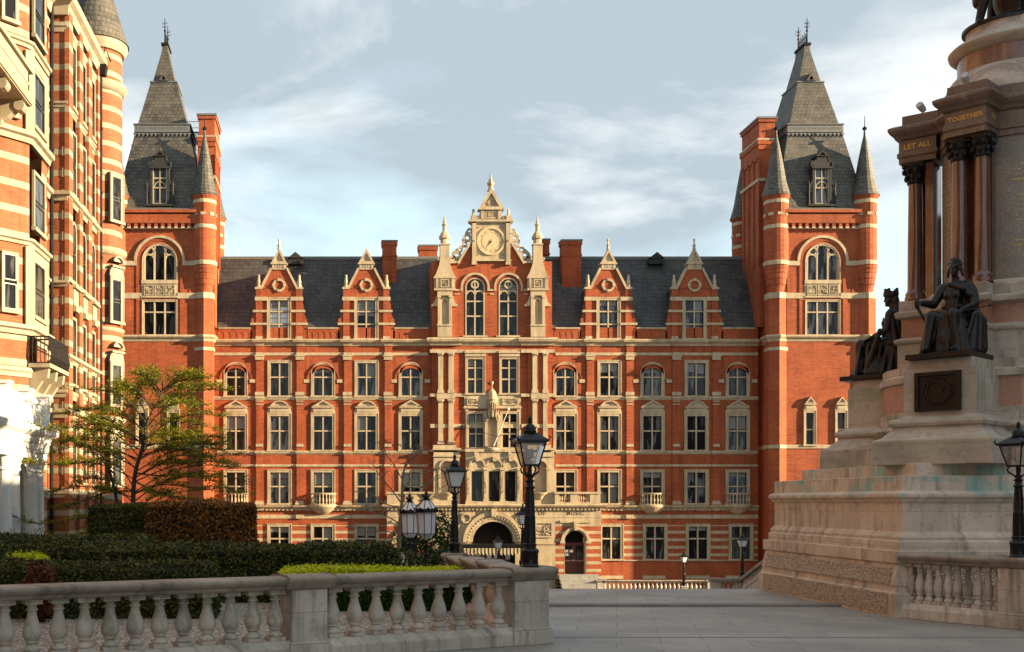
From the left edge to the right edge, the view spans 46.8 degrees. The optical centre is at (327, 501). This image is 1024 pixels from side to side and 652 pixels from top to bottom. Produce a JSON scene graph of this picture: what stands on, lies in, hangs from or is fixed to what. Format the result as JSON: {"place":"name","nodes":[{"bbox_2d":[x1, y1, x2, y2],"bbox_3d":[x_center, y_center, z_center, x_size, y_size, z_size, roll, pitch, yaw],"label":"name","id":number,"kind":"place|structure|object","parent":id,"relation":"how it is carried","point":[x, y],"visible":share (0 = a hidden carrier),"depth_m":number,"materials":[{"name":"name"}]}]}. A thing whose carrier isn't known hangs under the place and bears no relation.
{"place":"outdoors","nodes":[
{"label":"outdoors","id":0,"kind":"place"},
{"bbox_2d":[514,503,524,565],"bbox_3d":[6.569,1.140,39.001,0.507,2.200,0.505,0,0,-5],"label":"street lamp","id":1,"kind":"object","parent":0,"point":[520,514],"visible":0.68,"depth_m":38.94,"materials":[{"name":"black metal"}]},
{"bbox_2d":[114,0,986,335],"label":"sky","id":2,"kind":"structure","parent":0,"point":[348,127],"materials":[{"name":"blue"}]},
{"bbox_2d":[679,551,688,585],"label":"street lamp","id":3,"kind":"object","parent":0,"point":[683,557],"visible":1,"depth_m":71.92,"materials":[{"name":"black metal"}]},
{"bbox_2d":[401,553,1023,651],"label":"terrace","id":4,"kind":"structure","parent":0,"point":[704,622],"depth_m":18.62,"materials":[{"name":"stone"}]},
{"bbox_2d":[10,554,473,651],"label":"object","id":5,"kind":"structure","parent":4,"relation":"on","point":[45,642],"depth_m":18.66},
{"bbox_2d":[0,533,14,565],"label":"shrub","id":6,"kind":"object","parent":5,"relation":"on","point":[3,552],"visible":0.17,"depth_m":21.59,"materials":[{"name":"green plant"}]},
{"bbox_2d":[6,550,50,564],"bbox_3d":[-5.940,1.489,22.399,1.166,1.127,1.192,0,0,0],"label":"hedge","id":7,"kind":"object","parent":5,"relation":"on","point":[26,555],"visible":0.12,"depth_m":22.32,"materials":[{"name":"green plant"}]},
{"bbox_2d":[20,558,59,622],"bbox_3d":[-4.854,1.558,19.514,0.689,1.223,0.674,0,0,0],"label":"shrub","id":8,"kind":"object","parent":5,"relation":"on","point":[41,574],"visible":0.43,"depth_m":19.38,"materials":[{"name":"green plant"}]},
{"bbox_2d":[0,530,155,546],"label":"hedge","id":9,"kind":"object","parent":5,"relation":"on","point":[22,537],"visible":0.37,"depth_m":28.70,"materials":[{"name":"green plant"}]},
{"bbox_2d":[0,555,224,618],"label":"hedge","id":10,"kind":"object","parent":5,"relation":"on","point":[14,571],"visible":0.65,"depth_m":20.11,"materials":[{"name":"green plant"}]},
{"bbox_2d":[86,501,148,534],"bbox_3d":[-6.207,1.029,34.811,2.018,2.098,1.937,0,0,-3],"label":"hedge","id":11,"kind":"object","parent":5,"relation":"on","point":[125,517],"visible":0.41,"depth_m":34.00,"materials":[{"name":"green plant"}]},
{"bbox_2d":[10,360,259,535],"bbox_3d":[-6.637,-1.444,39.742,8.805,6.972,5.944,0,0,0],"label":"tree","id":12,"kind":"object","parent":5,"relation":"on","point":[168,443],"visible":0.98,"depth_m":39.74,"materials":[{"name":"green plant"}]},
{"bbox_2d":[144,499,258,542],"bbox_3d":[-3.630,0.993,33.195,3.333,2.167,2.145,0,0,-6],"label":"hedge","id":13,"kind":"object","parent":5,"relation":"on","point":[186,520],"visible":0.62,"depth_m":32.31,"materials":[{"name":"brown plant"}]},
{"bbox_2d":[0,538,403,602],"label":"hedge","id":14,"kind":"object","parent":5,"relation":"on","point":[244,559],"visible":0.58,"depth_m":23.32,"materials":[{"name":"green plant"}]},
{"bbox_2d":[278,561,472,610],"bbox_3d":[0.885,1.601,22.007,3.715,0.905,1.342,0,0,-1],"label":"hedge","id":15,"kind":"object","parent":5,"relation":"on","point":[365,598],"visible":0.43,"depth_m":21.51,"materials":[{"name":"green plant"}]},
{"bbox_2d":[345,436,448,557],"bbox_3d":[1.944,0.111,31.103,3.122,3.860,2.170,0,0,0],"label":"tree","id":16,"kind":"object","parent":5,"relation":"on","point":[398,533],"visible":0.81,"depth_m":30.97,"materials":[{"name":"green plant"}]},
{"bbox_2d":[399,492,416,566],"bbox_3d":[2.087,0.950,29.500,0.569,2.380,0.560,0,0,-2],"label":"street lamp","id":17,"kind":"object","parent":5,"relation":"on","point":[408,521],"visible":0.81,"depth_m":29.36,"materials":[{"name":"white glass"}]},
{"bbox_2d":[399,547,422,566],"bbox_3d":[1.516,1.564,26.015,1.387,1.149,0.913,0,0,0],"label":"bedding plant","id":18,"kind":"object","parent":5,"relation":"on","point":[405,559],"visible":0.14,"depth_m":25.91,"materials":[{"name":"green plant"}]},
{"bbox_2d":[393,510,450,566],"bbox_3d":[2.881,1.247,34.088,1.863,2.033,1.807,0,0,18],"label":"shrub","id":19,"kind":"object","parent":5,"relation":"on","point":[443,541],"visible":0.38,"depth_m":33.59,"materials":[{"name":"green plant"}]},
{"bbox_2d":[414,490,437,565],"bbox_3d":[2.298,0.900,27.000,0.569,2.380,0.560,0,0,-6],"label":"street lamp","id":20,"kind":"object","parent":5,"relation":"on","point":[426,509],"visible":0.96,"depth_m":26.86,"materials":[{"name":"white glass"}]},
{"bbox_2d":[420,546,461,566],"bbox_3d":[2.600,1.569,26.026,1.167,1.158,0.922,0,0,0],"label":"bedding plant","id":21,"kind":"object","parent":5,"relation":"on","point":[433,561],"visible":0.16,"depth_m":25.96,"materials":[{"name":"green plant"}]},
{"bbox_2d":[440,553,519,623],"bbox_3d":[2.741,1.508,20.998,0.574,1.089,8.040,0,0,0],"label":"balustrade","id":22,"kind":"object","parent":5,"relation":"on","point":[460,560],"visible":0.17,"depth_m":19.53,"materials":[{"name":"stone"}]},
{"bbox_2d":[441,454,467,552],"bbox_3d":[2.746,0.051,25.051,0.502,2.178,0.500,0,0,-8],"label":"street lamp","id":23,"kind":"object","parent":22,"relation":"on","point":[454,472],"visible":0.99,"depth_m":24.97,"materials":[{"name":"black metal"}]},
{"bbox_2d":[0,565,558,651],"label":"balustrade","id":24,"kind":"object","parent":4,"relation":"on","point":[303,615],"visible":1,"depth_m":14.87,"materials":[{"name":"stone"}]},
{"bbox_2d":[509,415,550,567],"bbox_3d":[2.920,-0.155,16.721,0.506,2.200,0.505,0,0,-4],"label":"street lamp","id":25,"kind":"object","parent":24,"relation":"on","point":[529,550],"visible":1,"depth_m":16.65,"materials":[{"name":"black metal"}]},
{"bbox_2d":[549,603,1023,637],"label":"kerb","id":26,"kind":"structure","parent":4,"relation":"on","point":[694,605],"depth_m":22.42,"materials":[{"name":"stone"}]},
{"bbox_2d":[759,13,1023,617],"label":"memorial monument","id":27,"kind":"object","parent":4,"relation":"on","point":[912,459],"visible":0.88,"depth_m":22.35,"materials":[{"name":"stone"}]},
{"bbox_2d":[840,288,900,382],"bbox_3d":[12.028,-3.634,25.376,1.100,1.988,1.376,0,0,-42],"label":"seated statue","id":28,"kind":"object","parent":27,"relation":"on","point":[876,354],"visible":0.77,"depth_m":25.01,"materials":[{"name":"brown metal"}]},
{"bbox_2d":[905,258,993,360],"bbox_3d":[11.637,-3.617,21.544,1.386,1.953,1.279,0,0,-42],"label":"seated statue","id":29,"kind":"object","parent":27,"relation":"on","point":[957,327],"visible":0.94,"depth_m":21.41,"materials":[{"name":"brown metal"}]},
{"bbox_2d":[961,0,1023,41],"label":"standing statue","id":30,"kind":"object","parent":27,"relation":"on","point":[996,9],"visible":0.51,"depth_m":23.41,"materials":[{"name":"brown metal"}]},
{"bbox_2d":[897,553,1023,630],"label":"balustrade","id":31,"kind":"object","parent":4,"relation":"on","point":[1006,611],"visible":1,"depth_m":19.31,"materials":[{"name":"stone"}]},
{"bbox_2d":[994,421,1023,557],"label":"street lamp","id":32,"kind":"object","parent":31,"relation":"on","point":[1012,456],"visible":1,"depth_m":18.50,"materials":[{"name":"black metal"}]},
{"bbox_3d":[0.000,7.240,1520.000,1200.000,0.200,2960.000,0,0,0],"label":"street","id":33,"kind":"structure","parent":0,"visible":0},
{"bbox_2d":[0,0,128,535],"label":"mansion block","id":34,"kind":"structure","parent":33,"relation":"on","point":[63,94],"depth_m":50.64,"materials":[{"name":"brick"}]},
{"bbox_2d":[0,250,20,314],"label":"window","id":35,"kind":"structure","parent":34,"relation":"in","point":[9,260],"depth_m":41.90,"materials":[{"name":"wood"}]},
{"bbox_2d":[0,0,20,26],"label":"window","id":36,"kind":"structure","parent":34,"relation":"in","point":[9,8],"depth_m":41.90,"materials":[{"name":"stone"}]},
{"bbox_2d":[31,170,47,240],"bbox_3d":[-10.947,-11.250,44.050,0.165,2.260,1.840,0,0,0],"label":"window","id":37,"kind":"structure","parent":34,"relation":"in","point":[38,226],"depth_m":44.02,"materials":[{"name":"stone"}]},
{"bbox_2d":[31,0,47,55],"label":"window","id":38,"kind":"structure","parent":34,"relation":"in","point":[38,34],"depth_m":44.17,"materials":[{"name":"stone"}]},
{"bbox_2d":[35,261,47,325],"bbox_3d":[-10.947,-7.950,44.050,0.165,2.260,1.840,0,0,0],"label":"window","id":39,"kind":"structure","parent":34,"relation":"in","point":[40,272],"depth_m":44.32,"materials":[{"name":"stone"}]},
{"bbox_2d":[35,69,47,142],"bbox_3d":[-10.947,-15.050,44.050,0.165,2.260,1.840,0,0,0],"label":"window","id":40,"kind":"structure","parent":34,"relation":"in","point":[40,87],"depth_m":44.28,"materials":[{"name":"stone"}]},
{"bbox_2d":[73,44,77,115],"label":"window","id":41,"kind":"structure","parent":34,"relation":"in","point":[74,49],"depth_m":52.33,"materials":[{"name":"stone"}]},
{"bbox_2d":[73,131,78,199],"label":"window","id":42,"kind":"structure","parent":34,"relation":"in","point":[74,135],"depth_m":52.33,"materials":[{"name":"stone"}]},
{"bbox_2d":[73,221,78,285],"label":"window","id":43,"kind":"structure","parent":34,"relation":"in","point":[74,225],"depth_m":52.33,"materials":[{"name":"stone"}]},
{"bbox_2d":[73,317,78,387],"bbox_3d":[-11.398,-6.700,52.070,0.165,3.160,1.140,0,0,0],"label":"window","id":44,"kind":"structure","parent":34,"relation":"in","point":[74,319],"depth_m":52.33,"materials":[{"name":"stone"}]},
{"bbox_2d":[83,62,87,130],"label":"window","id":45,"kind":"structure","parent":34,"relation":"in","point":[84,67],"depth_m":54.49,"materials":[{"name":"stone"}]},
{"bbox_2d":[83,146,87,210],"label":"window","id":46,"kind":"structure","parent":34,"relation":"in","point":[84,150],"depth_m":54.49,"materials":[{"name":"stone"}]},
{"bbox_2d":[83,232,87,293],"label":"window","id":47,"kind":"structure","parent":34,"relation":"in","point":[84,237],"depth_m":54.49,"materials":[{"name":"stone"}]},
{"bbox_2d":[83,324,87,392],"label":"window","id":48,"kind":"structure","parent":34,"relation":"in","point":[84,326],"depth_m":54.49,"materials":[{"name":"stone"}]},
{"bbox_2d":[92,79,96,144],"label":"window","id":49,"kind":"structure","parent":34,"relation":"in","point":[93,83],"depth_m":56.58,"materials":[{"name":"stone"}]},
{"bbox_2d":[92,159,96,221],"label":"window","id":50,"kind":"structure","parent":34,"relation":"in","point":[93,163],"depth_m":56.58,"materials":[{"name":"stone"}]},
{"bbox_2d":[92,243,96,301],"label":"window","id":51,"kind":"structure","parent":34,"relation":"in","point":[93,246],"depth_m":56.58,"materials":[{"name":"stone"}]},
{"bbox_2d":[92,331,96,396],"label":"window","id":52,"kind":"structure","parent":34,"relation":"in","point":[94,394],"depth_m":56.58,"materials":[{"name":"stone"}]},
{"bbox_2d":[108,256,125,325],"bbox_3d":[-10.758,-10.800,59.185,0.300,3.460,1.120,0,0,32],"label":"window","id":53,"kind":"structure","parent":34,"relation":"in","point":[116,275],"depth_m":59.18,"materials":[{"name":"stone"}]},
{"bbox_2d":[108,341,125,407],"bbox_3d":[-10.758,-6.500,59.185,0.300,3.360,1.120,0,0,32],"label":"window","id":54,"kind":"structure","parent":34,"relation":"in","point":[116,360],"depth_m":59.12,"materials":[{"name":"stone"}]},
{"bbox_2d":[108,171,125,225],"bbox_3d":[-10.776,-15.490,59.198,0.180,2.540,1.120,0,0,32],"label":"window","id":55,"kind":"structure","parent":34,"relation":"in","point":[116,181],"depth_m":59.23,"materials":[{"name":"stone"}]},
{"bbox_2d":[108,418,125,487],"bbox_3d":[-10.758,-2.500,59.185,0.300,3.560,1.120,0,0,32],"label":"window","id":56,"kind":"structure","parent":34,"relation":"in","point":[119,475],"depth_m":59.31,"materials":[{"name":"stone"}]},
{"bbox_2d":[122,21,879,588],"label":"college building","id":57,"kind":"structure","parent":33,"relation":"on","point":[694,405],"depth_m":94.89,"materials":[{"name":"red brick"}]},
{"bbox_2d":[135,399,148,445],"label":"window","id":58,"kind":"structure","parent":57,"relation":"in","point":[141,423],"depth_m":92.62,"materials":[{"name":"stone"}]},
{"bbox_2d":[141,299,177,334],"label":"window","id":59,"kind":"structure","parent":57,"relation":"in","point":[159,316],"depth_m":92.87,"materials":[{"name":"glass"}]},
{"bbox_2d":[142,243,176,279],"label":"window","id":60,"kind":"structure","parent":57,"relation":"in","point":[159,251],"depth_m":92.87,"materials":[{"name":"stone"}]},
{"bbox_2d":[223,362,247,396],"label":"window","id":61,"kind":"structure","parent":57,"relation":"in","point":[237,377],"depth_m":95.12,"materials":[{"name":"stone"}]},
{"bbox_2d":[223,469,247,502],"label":"window","id":62,"kind":"structure","parent":57,"relation":"in","point":[234,473],"depth_m":95.12,"materials":[{"name":"stone"}]},
{"bbox_2d":[223,400,248,451],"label":"window","id":63,"kind":"structure","parent":57,"relation":"in","point":[238,419],"depth_m":95.03,"materials":[{"name":"stone"}]},
{"bbox_2d":[267,360,291,396],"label":"window","id":64,"kind":"structure","parent":57,"relation":"in","point":[279,372],"depth_m":95.12,"materials":[{"name":"stone"}]},
{"bbox_2d":[267,400,291,451],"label":"window","id":65,"kind":"structure","parent":57,"relation":"in","point":[279,414],"depth_m":95.03,"materials":[{"name":"stone"}]},
{"bbox_2d":[267,469,291,504],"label":"window","id":66,"kind":"structure","parent":57,"relation":"in","point":[279,481],"depth_m":95.12,"materials":[{"name":"stone"}]},
{"bbox_2d":[267,524,291,543],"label":"window","id":67,"kind":"structure","parent":57,"relation":"in","point":[277,533],"depth_m":95.12,"materials":[{"name":"stone"}]},
{"bbox_2d":[310,362,335,396],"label":"window","id":68,"kind":"structure","parent":57,"relation":"in","point":[323,379],"depth_m":95.12,"materials":[{"name":"stone"}]},
{"bbox_2d":[310,400,335,451],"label":"window","id":69,"kind":"structure","parent":57,"relation":"in","point":[322,413],"depth_m":95.03,"materials":[{"name":"stone"}]},
{"bbox_2d":[310,469,335,503],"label":"window","id":70,"kind":"structure","parent":57,"relation":"in","point":[322,480],"depth_m":95.14,"materials":[{"name":"stone"}]},
{"bbox_2d":[311,524,334,541],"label":"window","id":71,"kind":"structure","parent":57,"relation":"in","point":[322,532],"depth_m":95.12,"materials":[{"name":"stone"}]},
{"bbox_2d":[354,360,378,396],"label":"window","id":72,"kind":"structure","parent":57,"relation":"in","point":[366,371],"depth_m":95.12,"materials":[{"name":"stone"}]},
{"bbox_2d":[354,400,378,451],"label":"window","id":73,"kind":"structure","parent":57,"relation":"in","point":[366,414],"depth_m":95.03,"materials":[{"name":"stone"}]},
{"bbox_2d":[354,469,378,504],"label":"window","id":74,"kind":"structure","parent":57,"relation":"in","point":[364,480],"depth_m":95.12,"materials":[{"name":"stone"}]},
{"bbox_2d":[354,524,378,541],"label":"window","id":75,"kind":"structure","parent":57,"relation":"in","point":[359,535],"depth_m":95.12,"materials":[{"name":"stone"}]},
{"bbox_2d":[398,362,422,396],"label":"window","id":76,"kind":"structure","parent":57,"relation":"in","point":[410,379],"depth_m":95.12,"materials":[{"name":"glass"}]},
{"bbox_2d":[398,469,422,501],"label":"window","id":77,"kind":"structure","parent":57,"relation":"in","point":[418,481],"depth_m":95.12,"materials":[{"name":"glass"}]},
{"bbox_2d":[398,400,423,451],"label":"window","id":78,"kind":"structure","parent":57,"relation":"in","point":[410,414],"depth_m":95.03,"materials":[{"name":"stone"}]},
{"bbox_2d":[465,278,484,334],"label":"window","id":79,"kind":"structure","parent":57,"relation":"in","point":[474,304],"depth_m":94.93,"materials":[{"name":"glass"}]},
{"bbox_2d":[465,356,485,394],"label":"window","id":80,"kind":"structure","parent":57,"relation":"in","point":[474,367],"depth_m":94.82,"materials":[{"name":"stone"}]},
{"bbox_2d":[466,411,485,448],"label":"window","id":81,"kind":"structure","parent":57,"relation":"in","point":[474,439],"depth_m":94.91,"materials":[{"name":"glass"}]},
{"bbox_2d":[473,553,509,561],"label":"entrance doors","id":82,"kind":"structure","parent":57,"relation":"in","point":[506,557],"depth_m":95.19,"materials":[{"name":"brown"}]},
{"bbox_2d":[499,278,517,334],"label":"window","id":83,"kind":"structure","parent":57,"relation":"in","point":[508,303],"depth_m":94.93,"materials":[{"name":"glass"}]},
{"bbox_2d":[498,356,519,394],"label":"window","id":84,"kind":"structure","parent":57,"relation":"in","point":[508,367],"depth_m":94.82,"materials":[{"name":"stone"}]},
{"bbox_2d":[500,411,519,448],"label":"window","id":85,"kind":"structure","parent":57,"relation":"in","point":[512,417],"depth_m":94.82,"materials":[{"name":"stone"}]},
{"bbox_2d":[553,362,577,396],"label":"window","id":86,"kind":"structure","parent":57,"relation":"in","point":[565,381],"depth_m":95.12,"materials":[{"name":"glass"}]},
{"bbox_2d":[553,400,577,451],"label":"window","id":87,"kind":"structure","parent":57,"relation":"in","point":[565,414],"depth_m":95.03,"materials":[{"name":"stone"}]},
{"bbox_2d":[554,469,577,501],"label":"window","id":88,"kind":"structure","parent":57,"relation":"in","point":[565,480],"depth_m":95.12,"materials":[{"name":"stone"}]},
{"bbox_2d":[565,543,583,572],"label":"side door","id":89,"kind":"structure","parent":57,"relation":"in","point":[573,551],"depth_m":94.98,"materials":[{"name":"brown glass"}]},
{"bbox_2d":[596,400,621,451],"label":"window","id":90,"kind":"structure","parent":57,"relation":"in","point":[609,414],"depth_m":95.03,"materials":[{"name":"stone"}]},
{"bbox_2d":[597,360,621,396],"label":"window","id":91,"kind":"structure","parent":57,"relation":"in","point":[609,372],"depth_m":95.12,"materials":[{"name":"stone"}]},
{"bbox_2d":[597,469,621,504],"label":"window","id":92,"kind":"structure","parent":57,"relation":"in","point":[609,481],"depth_m":95.12,"materials":[{"name":"stone"}]},
{"bbox_2d":[601,524,624,560],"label":"window","id":93,"kind":"structure","parent":57,"relation":"in","point":[612,535],"depth_m":95.17,"materials":[{"name":"stone"}]},
{"bbox_2d":[640,362,664,396],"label":"window","id":94,"kind":"structure","parent":57,"relation":"in","point":[652,381],"depth_m":95.12,"materials":[{"name":"glass"}]},
{"bbox_2d":[639,400,665,451],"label":"window","id":95,"kind":"structure","parent":57,"relation":"in","point":[652,414],"depth_m":95.03,"materials":[{"name":"stone"}]},
{"bbox_2d":[639,469,665,504],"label":"window","id":96,"kind":"structure","parent":57,"relation":"in","point":[651,480],"depth_m":95.12,"materials":[{"name":"stone"}]},
{"bbox_2d":[642,524,667,560],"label":"window","id":97,"kind":"structure","parent":57,"relation":"in","point":[655,536],"depth_m":95.12,"materials":[{"name":"stone"}]},
{"bbox_2d":[684,360,709,396],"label":"window","id":98,"kind":"structure","parent":57,"relation":"in","point":[696,372],"depth_m":95.12,"materials":[{"name":"stone"}]},
{"bbox_2d":[684,400,709,451],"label":"window","id":99,"kind":"structure","parent":57,"relation":"in","point":[696,414],"depth_m":95.03,"materials":[{"name":"stone"}]},
{"bbox_2d":[684,469,709,504],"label":"window","id":100,"kind":"structure","parent":57,"relation":"in","point":[696,481],"depth_m":95.12,"materials":[{"name":"stone"}]},
{"bbox_2d":[686,524,710,560],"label":"window","id":101,"kind":"structure","parent":57,"relation":"in","point":[698,536],"depth_m":95.12,"materials":[{"name":"stone"}]},
{"bbox_2d":[725,362,750,396],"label":"window","id":102,"kind":"structure","parent":57,"relation":"in","point":[737,381],"depth_m":95.12,"materials":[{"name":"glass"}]},
{"bbox_2d":[725,400,750,451],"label":"window","id":103,"kind":"structure","parent":57,"relation":"in","point":[737,414],"depth_m":95.03,"materials":[{"name":"stone"}]},
{"bbox_2d":[725,469,750,503],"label":"window","id":104,"kind":"structure","parent":57,"relation":"in","point":[736,480],"depth_m":95.12,"materials":[{"name":"stone"}]},
{"bbox_2d":[728,524,753,560],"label":"window","id":105,"kind":"structure","parent":57,"relation":"in","point":[735,530],"depth_m":95.12,"materials":[{"name":"stone"}]},
{"bbox_2d":[803,397,816,445],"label":"window","id":106,"kind":"structure","parent":57,"relation":"in","point":[809,409],"depth_m":92.62,"materials":[{"name":"stone"}]},
{"bbox_2d":[804,299,840,334],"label":"window","id":107,"kind":"structure","parent":57,"relation":"in","point":[822,316],"depth_m":92.87,"materials":[{"name":"stone"}]},
{"bbox_2d":[805,243,840,279],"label":"window","id":108,"kind":"structure","parent":57,"relation":"in","point":[821,250],"depth_m":92.87,"materials":[{"name":"glass"}]},
{"bbox_2d":[834,397,847,441],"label":"window","id":109,"kind":"structure","parent":57,"relation":"in","point":[841,409],"depth_m":92.62,"materials":[{"name":"stone"}]},
{"bbox_2d":[595,580,709,588],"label":"balustrade","id":110,"kind":"object","parent":33,"relation":"on","point":[599,584],"visible":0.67,"depth_m":89.90,"materials":[{"name":"stone"}]},
{"bbox_2d":[708,560,762,588],"bbox_3d":[19.405,4.741,52.633,1.850,4.798,7.334,0,0,0],"label":"balustrade","id":111,"kind":"object","parent":33,"relation":"on","point":[749,579],"visible":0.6,"depth_m":54.99,"materials":[{"name":"stone"}]},
{"bbox_2d":[735,532,748,576],"bbox_3d":[20.053,2.560,56.001,0.506,2.200,0.505,0,0,-10],"label":"street lamp","id":112,"kind":"object","parent":111,"relation":"on","point":[742,541],"visible":0.98,"depth_m":55.93,"materials":[{"name":"black metal"}]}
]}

